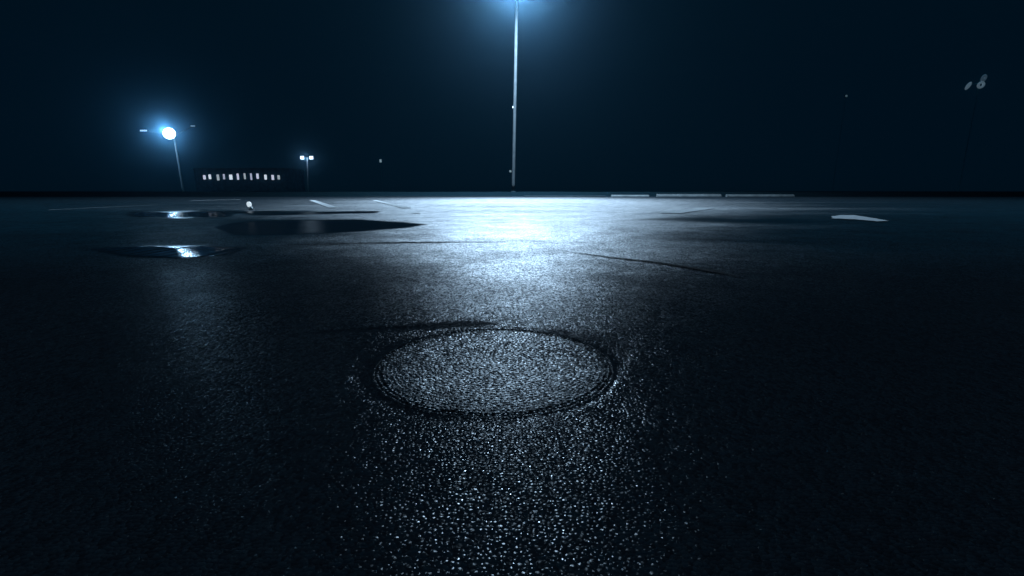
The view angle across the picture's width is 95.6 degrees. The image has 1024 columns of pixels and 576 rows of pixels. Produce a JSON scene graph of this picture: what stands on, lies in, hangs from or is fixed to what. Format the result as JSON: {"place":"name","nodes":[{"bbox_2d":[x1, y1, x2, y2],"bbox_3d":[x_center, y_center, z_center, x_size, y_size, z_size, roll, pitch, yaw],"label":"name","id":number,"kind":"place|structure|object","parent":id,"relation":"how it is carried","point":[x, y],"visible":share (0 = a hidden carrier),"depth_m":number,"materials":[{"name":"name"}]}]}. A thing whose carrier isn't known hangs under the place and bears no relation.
{"place":"outdoors","nodes":[
{"label":"outdoors","id":0,"kind":"place"},
{"bbox_2d":[247,202,252,209],"bbox_3d":[-6.397,-2.005,11.325,0.138,0.204,0.110,0,12,0],"label":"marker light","id":1,"kind":"object","parent":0,"point":[249,204],"visible":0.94,"depth_m":11.29,"materials":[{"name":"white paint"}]},
{"bbox_2d":[0,197,1023,575],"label":"parking lot","id":2,"kind":"structure","parent":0,"point":[188,385],"depth_m":1.07,"materials":[{"name":"black asphalt"}]},
{"bbox_2d":[310,200,335,207],"bbox_3d":[-7.437,-3.296,17.938,0.276,0.001,11.871,-6,13,-25],"label":"painted line","id":3,"kind":"object","parent":2,"relation":"on","point":[324,204],"visible":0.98,"depth_m":15.57,"materials":[{"name":"white paint"}]},
{"bbox_2d":[268,242,421,245],"bbox_3d":[-1.043,-0.398,4.083,2.038,0.001,0.144,-2,12,-8],"label":"bitumen seam","id":4,"kind":"object","parent":2,"relation":"on","point":[369,242],"visible":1,"depth_m":4.10,"materials":[{"name":"black asphalt"}]},
{"bbox_2d":[373,200,410,207],"bbox_3d":[-4.837,-3.265,17.790,0.278,0.001,11.745,-4,13,-20],"label":"painted line","id":5,"kind":"object","parent":2,"relation":"on","point":[400,206],"visible":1,"depth_m":15.57,"materials":[{"name":"white paint"}]},
{"bbox_2d":[363,196,511,196],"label":"concrete kerb","id":6,"kind":"structure","parent":2,"relation":"on","point":[437,196],"depth_m":37.66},
{"bbox_2d":[375,329,610,415],"bbox_3d":[-0.048,0.217,1.259,0.629,0.041,0.629,0,12,0],"label":"manhole cover","id":7,"kind":"object","parent":2,"relation":"on","point":[499,372],"visible":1,"depth_m":1.18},
{"bbox_2d":[524,196,605,196],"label":"concrete kerb","id":8,"kind":"structure","parent":2,"relation":"on","point":[564,196],"depth_m":37.66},
{"bbox_2d":[611,195,648,196],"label":"concrete kerb","id":9,"kind":"structure","parent":2,"relation":"on","point":[629,195],"depth_m":37.75,"materials":[{"name":"grey concrete"}]},
{"bbox_2d":[567,251,740,276],"bbox_3d":[0.839,-0.179,3.031,0.112,0.001,1.385,-9,15,-36],"label":"bitumen seam","id":10,"kind":"object","parent":2,"relation":"on","point":[667,263],"visible":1,"depth_m":2.87,"materials":[{"name":"black asphalt"}]},
{"bbox_2d":[660,208,711,212],"bbox_3d":[4.218,-1.840,10.959,0.437,0.001,3.556,8,14,33],"label":"painted line","id":11,"kind":"object","parent":2,"relation":"on","point":[687,210],"visible":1,"depth_m":10.73,"materials":[{"name":"white paint"}]},
{"bbox_2d":[656,194,721,196],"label":"concrete kerb","id":12,"kind":"structure","parent":2,"relation":"on","point":[688,195],"depth_m":37.37,"materials":[{"name":"grey concrete"}]},
{"bbox_2d":[726,194,794,196],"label":"concrete kerb","id":13,"kind":"structure","parent":2,"relation":"on","point":[759,195],"depth_m":37.38,"materials":[{"name":"grey concrete"}]},
{"bbox_2d":[831,215,886,220],"bbox_3d":[5.722,-1.195,7.866,0.670,0.001,2.038,5,13,23],"label":"painted line","id":14,"kind":"object","parent":2,"relation":"on","point":[854,217],"visible":1,"depth_m":7.88,"materials":[{"name":"white paint"}]},
{"bbox_2d":[0,191,1023,196],"bbox_3d":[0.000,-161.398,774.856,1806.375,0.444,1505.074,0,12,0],"label":"grass verge","id":15,"kind":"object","parent":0,"point":[487,193],"depth_m":39.32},
{"bbox_2d":[140,125,195,191],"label":"street lamp","id":16,"kind":"object","parent":15,"relation":"on","point":[169,133],"visible":0.98,"depth_m":85.67,"materials":[{"name":"metal"}]},
{"bbox_2d":[192,168,304,191],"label":"office building","id":17,"kind":"structure","parent":15,"relation":"on","point":[249,179],"depth_m":131.66,"materials":[{"name":"paint"}]},
{"bbox_2d":[300,156,313,191],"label":"street lamp","id":18,"kind":"object","parent":15,"relation":"on","point":[304,157],"visible":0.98,"depth_m":115.78,"materials":[{"name":"metal"}]},
{"bbox_2d":[510,0,517,191],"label":"street lamp","id":19,"kind":"object","parent":15,"relation":"on","point":[514,96],"visible":0.98,"depth_m":38.50,"materials":[{"name":"metal"}]},
{"bbox_2d":[832,95,847,191],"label":"street lamp","id":20,"kind":"object","parent":15,"relation":"on","point":[845,96],"visible":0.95,"depth_m":105.60,"materials":[{"name":"metal"}]},
{"bbox_2d":[958,74,986,191],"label":"street lamp","id":21,"kind":"object","parent":15,"relation":"on","point":[983,78],"visible":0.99,"depth_m":66.14,"materials":[{"name":"white metal"}]},
{"bbox_2d":[0,0,1023,190],"label":"sky","id":22,"kind":"structure","parent":0,"point":[613,95],"materials":[{"name":"black"}]}
]}

